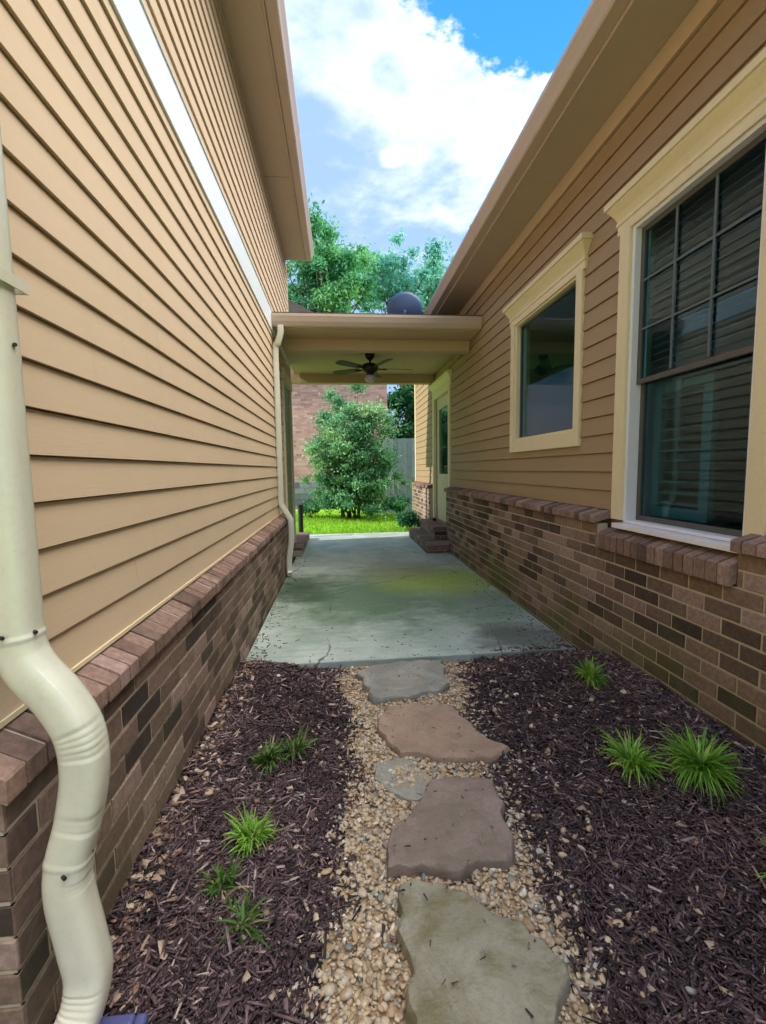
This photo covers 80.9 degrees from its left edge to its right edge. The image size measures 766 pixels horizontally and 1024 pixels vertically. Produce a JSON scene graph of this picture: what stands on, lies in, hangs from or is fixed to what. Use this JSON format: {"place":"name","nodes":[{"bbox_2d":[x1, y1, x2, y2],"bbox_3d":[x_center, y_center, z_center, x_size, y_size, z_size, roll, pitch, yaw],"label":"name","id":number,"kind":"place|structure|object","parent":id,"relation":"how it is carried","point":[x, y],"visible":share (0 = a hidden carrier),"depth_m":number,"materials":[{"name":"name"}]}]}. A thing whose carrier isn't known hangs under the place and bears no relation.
{"place":"outdoors","nodes":[
{"label":"outdoors","id":0,"kind":"place"},
{"bbox_2d":[295,508,413,534],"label":"lawn","id":1,"kind":"structure","parent":0,"point":[340,521],"depth_m":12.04,"materials":[{"name":"green plant"}]},
{"bbox_2d":[297,496,319,516],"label":"shrub","id":2,"kind":"object","parent":1,"relation":"on","point":[308,511],"visible":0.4,"depth_m":13.24,"materials":[{"name":"green plant"}]},
{"bbox_2d":[285,192,392,312],"bbox_3d":[-2.299,-6.661,19.958,5.543,12.450,5.034,-1,5,-5],"label":"leafy tree","id":3,"kind":"object","parent":1,"relation":"on","point":[325,278],"visible":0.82,"depth_m":18.55,"materials":[{"name":"green plant"}]},
{"bbox_2d":[297,385,414,519],"bbox_3d":[-0.700,-1.828,12.570,3.170,4.136,3.078,-6,7,-40],"label":"flowering shrub","id":4,"kind":"object","parent":1,"relation":"on","point":[343,459],"visible":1,"depth_m":12.07,"materials":[{"name":"green plant"}]},
{"bbox_2d":[360,494,392,514],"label":"shrub","id":5,"kind":"object","parent":1,"relation":"on","point":[384,508],"visible":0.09,"depth_m":13.01,"materials":[{"name":"green plant"}]},
{"bbox_2d":[379,438,414,513],"bbox_3d":[3.052,-1.159,14.290,6.434,2.400,0.150,-1,5,-5],"label":"privacy fence","id":6,"kind":"object","parent":1,"relation":"on","point":[407,446],"visible":0.05,"depth_m":13.96,"materials":[{"name":"grey wood"}]},
{"bbox_2d":[384,495,412,514],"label":"shrub","id":7,"kind":"object","parent":1,"relation":"on","point":[399,509],"visible":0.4,"depth_m":13.19,"materials":[{"name":"green plant"}]},
{"bbox_2d":[387,385,414,474],"bbox_3d":[1.436,-3.328,19.722,4.488,5.780,3.974,2,6,31],"label":"evergreen tree","id":8,"kind":"object","parent":1,"relation":"on","point":[403,396],"visible":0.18,"depth_m":18.91,"materials":[{"name":"green plant"}]},
{"bbox_2d":[352,227,451,420],"bbox_3d":[0.998,-7.052,22.569,5.518,12.638,5.077,-1,5,-5],"label":"leafy tree","id":9,"kind":"object","parent":1,"relation":"on","point":[395,279],"visible":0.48,"depth_m":21.00,"materials":[{"name":"green plant"}]},
{"bbox_2d":[393,510,419,530],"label":"shrub","id":10,"kind":"object","parent":1,"relation":"on","point":[407,519],"visible":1,"depth_m":9.84,"materials":[{"name":"green plant"}]},
{"bbox_2d":[422,251,454,298],"bbox_3d":[3.974,-7.544,24.607,4.700,13.161,5.076,2,6,31],"label":"leafy tree","id":11,"kind":"object","parent":1,"relation":"on","point":[442,266],"depth_m":23.51,"materials":[{"name":"green plant"}]},
{"bbox_2d":[52,643,765,1023],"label":"mulch bed","id":12,"kind":"object","parent":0,"point":[316,961],"visible":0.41,"depth_m":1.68,"materials":[{"name":"brown wood"}]},
{"bbox_2d":[52,1013,147,1023],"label":"splash block","id":13,"kind":"object","parent":12,"relation":"on","point":[132,1018],"depth_m":1.04,"materials":[{"name":"blue plastic"}]},
{"bbox_2d":[192,846,252,905],"bbox_3d":[-0.514,1.176,1.450,0.194,0.106,0.135,-1,5,-5],"label":"grass clump","id":14,"kind":"object","parent":12,"relation":"on","point":[220,882],"visible":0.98,"depth_m":1.44,"materials":[{"name":"green plant"}]},
{"bbox_2d":[214,889,273,949],"bbox_3d":[-0.429,1.224,1.354,0.210,0.061,0.174,-1,5,-5],"label":"grass clump","id":15,"kind":"object","parent":12,"relation":"on","point":[241,913],"visible":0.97,"depth_m":1.35,"materials":[{"name":"green plant"}]},
{"bbox_2d":[218,801,284,862],"bbox_3d":[-0.487,1.158,1.631,0.171,0.139,0.231,4,8,44],"label":"grass clump","id":16,"kind":"object","parent":12,"relation":"on","point":[249,833],"visible":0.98,"depth_m":1.63,"materials":[{"name":"green plant"}]},
{"bbox_2d":[242,734,290,777],"bbox_3d":[-0.523,1.124,2.086,0.185,0.134,0.250,4,7,40],"label":"grass clump","id":17,"kind":"object","parent":12,"relation":"on","point":[270,757],"visible":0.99,"depth_m":2.08,"materials":[{"name":"green plant"}]},
{"bbox_2d":[280,723,319,765],"bbox_3d":[-0.413,1.127,2.189,0.242,0.140,0.168,-6,7,-42],"label":"grass clump","id":18,"kind":"object","parent":12,"relation":"on","point":[299,746],"visible":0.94,"depth_m":2.18,"materials":[{"name":"green plant"}]},
{"bbox_2d":[108,642,765,1023],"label":"dry leaves","id":19,"kind":"object","parent":12,"relation":"on","point":[314,906],"visible":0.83,"depth_m":1.60,"materials":[{"name":"brown plant"}]},
{"bbox_2d":[126,650,748,1023],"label":"stray pebbles","id":20,"kind":"object","parent":12,"relation":"on","point":[513,886],"visible":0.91,"depth_m":1.70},
{"bbox_2d":[568,657,610,690],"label":"grass clump","id":21,"kind":"object","parent":12,"relation":"on","point":[589,673],"visible":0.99,"depth_m":2.56,"materials":[{"name":"green plant"}]},
{"bbox_2d":[595,725,674,793],"bbox_3d":[1.072,1.043,1.925,0.251,0.152,0.361,-1,5,-5],"label":"grass clump","id":22,"kind":"object","parent":12,"relation":"on","point":[632,758],"visible":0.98,"depth_m":1.92,"materials":[{"name":"green plant"}]},
{"bbox_2d":[654,721,753,811],"bbox_3d":[1.274,0.992,1.804,0.327,0.170,0.493,1,6,16],"label":"grass clump","id":23,"kind":"object","parent":12,"relation":"on","point":[695,760],"visible":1,"depth_m":1.78,"materials":[{"name":"green plant"}]},
{"bbox_2d":[745,835,765,878],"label":"grass clump","id":24,"kind":"object","parent":12,"relation":"on","point":[764,876],"visible":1,"depth_m":1.37,"materials":[{"name":"green plant"}]},
{"bbox_2d":[246,532,575,667],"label":"patio","id":25,"kind":"structure","parent":0,"point":[391,591],"depth_m":4.26,"materials":[{"name":"concrete"}]},
{"bbox_2d":[297,503,303,531],"bbox_3d":[-1.664,0.167,9.087,0.150,0.690,0.150,-1,5,-5],"label":"bollard","id":26,"kind":"object","parent":25,"relation":"on","point":[300,516],"visible":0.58,"depth_m":9.04,"materials":[{"name":"metal"}]},
{"bbox_2d":[293,532,309,559],"bbox_3d":[-1.652,0.582,7.966,0.590,0.188,1.901,-1,5,-5],"label":"brick step","id":27,"kind":"object","parent":25,"relation":"on","point":[302,539],"visible":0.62,"depth_m":7.64,"materials":[{"name":"brown brick"}]},
{"bbox_2d":[248,549,573,661],"bbox_3d":[-0.041,0.787,5.970,2.419,0.028,5.523,-1,5,-5],"label":"patio debris","id":28,"kind":"object","parent":25,"relation":"on","point":[415,619],"visible":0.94,"depth_m":3.73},
{"bbox_2d":[408,519,449,552],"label":"brick steps","id":29,"kind":"structure","parent":25,"relation":"on","point":[427,536],"depth_m":7.46,"materials":[{"name":"brown brick"}]},
{"bbox_2d":[284,0,591,430],"label":"sky","id":30,"kind":"structure","parent":0,"point":[410,112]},
{"bbox_2d":[282,660,637,1023],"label":"gravel path","id":31,"kind":"structure","parent":0,"point":[584,1006],"depth_m":1.43,"materials":[{"name":"beige gravel"}]},
{"bbox_2d":[372,758,432,805],"bbox_3d":[0.087,1.212,2.041,0.214,0.038,0.316,-6,7,-41],"label":"stepping stone","id":32,"kind":"object","parent":31,"relation":"on","point":[409,794],"visible":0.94,"depth_m":2.01,"materials":[{"name":"grey stone"}]},
{"bbox_2d":[356,660,449,704],"bbox_3d":[0.141,1.106,2.945,0.623,0.073,0.497,-1,5,-5],"label":"stepping stone","id":33,"kind":"object","parent":31,"relation":"on","point":[416,686],"visible":0.98,"depth_m":2.90,"materials":[{"name":"grey stone"}]},
{"bbox_2d":[377,703,510,765],"bbox_3d":[0.249,1.158,2.352,0.480,0.066,0.665,-4,6,-31],"label":"stepping stone","id":34,"kind":"object","parent":31,"relation":"on","point":[441,741],"visible":0.97,"depth_m":2.29,"materials":[{"name":"brown stone"}]},
{"bbox_2d":[386,777,514,883],"bbox_3d":[0.247,1.209,1.743,0.511,0.078,0.448,-1,5,-5],"label":"stepping stone","id":35,"kind":"object","parent":31,"relation":"on","point":[445,855],"visible":0.99,"depth_m":1.66,"materials":[{"name":"brown stone"}]},
{"bbox_2d":[371,660,609,1019],"bbox_3d":[0.219,1.139,2.076,0.468,0.014,2.146,-1,5,-5],"label":"stone debris","id":36,"kind":"object","parent":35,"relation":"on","point":[513,965],"visible":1,"depth_m":1.45,"materials":[{"name":"stone"}]},
{"bbox_2d":[396,879,570,1023],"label":"stepping stone","id":37,"kind":"object","parent":31,"relation":"on","point":[494,986],"visible":1,"depth_m":1.22,"materials":[{"name":"grey stone"}]},
{"label":"ground","id":38,"kind":"structure","parent":0,"visible":0},
{"bbox_2d":[0,0,313,1023],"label":"house wall","id":39,"kind":"structure","parent":38,"relation":"on","point":[154,224],"depth_m":1.58,"materials":[{"name":"wood"}]},
{"bbox_2d":[284,385,292,512],"bbox_3d":[-1.444,-0.681,6.945,0.092,2.460,0.910,-1,5,-5],"label":"door","id":40,"kind":"structure","parent":39,"relation":"in","point":[286,393],"depth_m":7.05,"materials":[{"name":"beige metal"}]},
{"bbox_2d":[271,312,481,574],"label":"breezeway roof","id":41,"kind":"structure","parent":39,"relation":"attached to","point":[316,346],"depth_m":5.89,"materials":[{"name":"paint"}]},
{"bbox_2d":[333,353,411,382],"bbox_3d":[-0.155,-2.175,6.806,1.218,0.422,1.252,-1,5,-5],"label":"ceiling fan","id":42,"kind":"object","parent":41,"relation":"hanging from","point":[370,369],"visible":0.99,"depth_m":6.72,"materials":[{"name":"brown metal"}]},
{"bbox_2d":[387,292,422,313],"bbox_3d":[0.309,-3.153,7.094,0.479,0.491,0.516,-4,6,-31],"label":"satellite dish","id":43,"kind":"object","parent":41,"relation":"on","point":[404,303],"visible":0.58,"depth_m":6.94,"materials":[{"name":"grey metal"}]},
{"bbox_2d":[288,299,387,508],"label":"brick house","id":44,"kind":"structure","parent":38,"relation":"on","point":[308,402],"depth_m":15.82,"materials":[{"name":"brick"}]},
{"bbox_2d":[411,0,765,753],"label":"house wall","id":45,"kind":"structure","parent":38,"relation":"on","point":[591,440],"depth_m":3.00,"materials":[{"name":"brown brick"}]},
{"bbox_2d":[437,393,447,521],"bbox_3d":[1.060,-0.938,7.972,0.116,2.220,1.110,-1,5,-5],"label":"door","id":46,"kind":"structure","parent":45,"relation":"in","point":[442,479],"depth_m":8.28,"materials":[{"name":"beige wood"}]},
{"bbox_2d":[502,232,593,452],"bbox_3d":[1.431,-1.300,3.993,0.206,1.485,1.550,-1,5,-5],"label":"window","id":47,"kind":"structure","parent":45,"relation":"in","point":[554,405],"depth_m":3.94,"materials":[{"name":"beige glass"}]},
{"bbox_2d":[604,47,765,553],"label":"window","id":48,"kind":"structure","parent":45,"relation":"in","point":[732,125],"depth_m":2.39,"materials":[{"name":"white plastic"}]}
]}

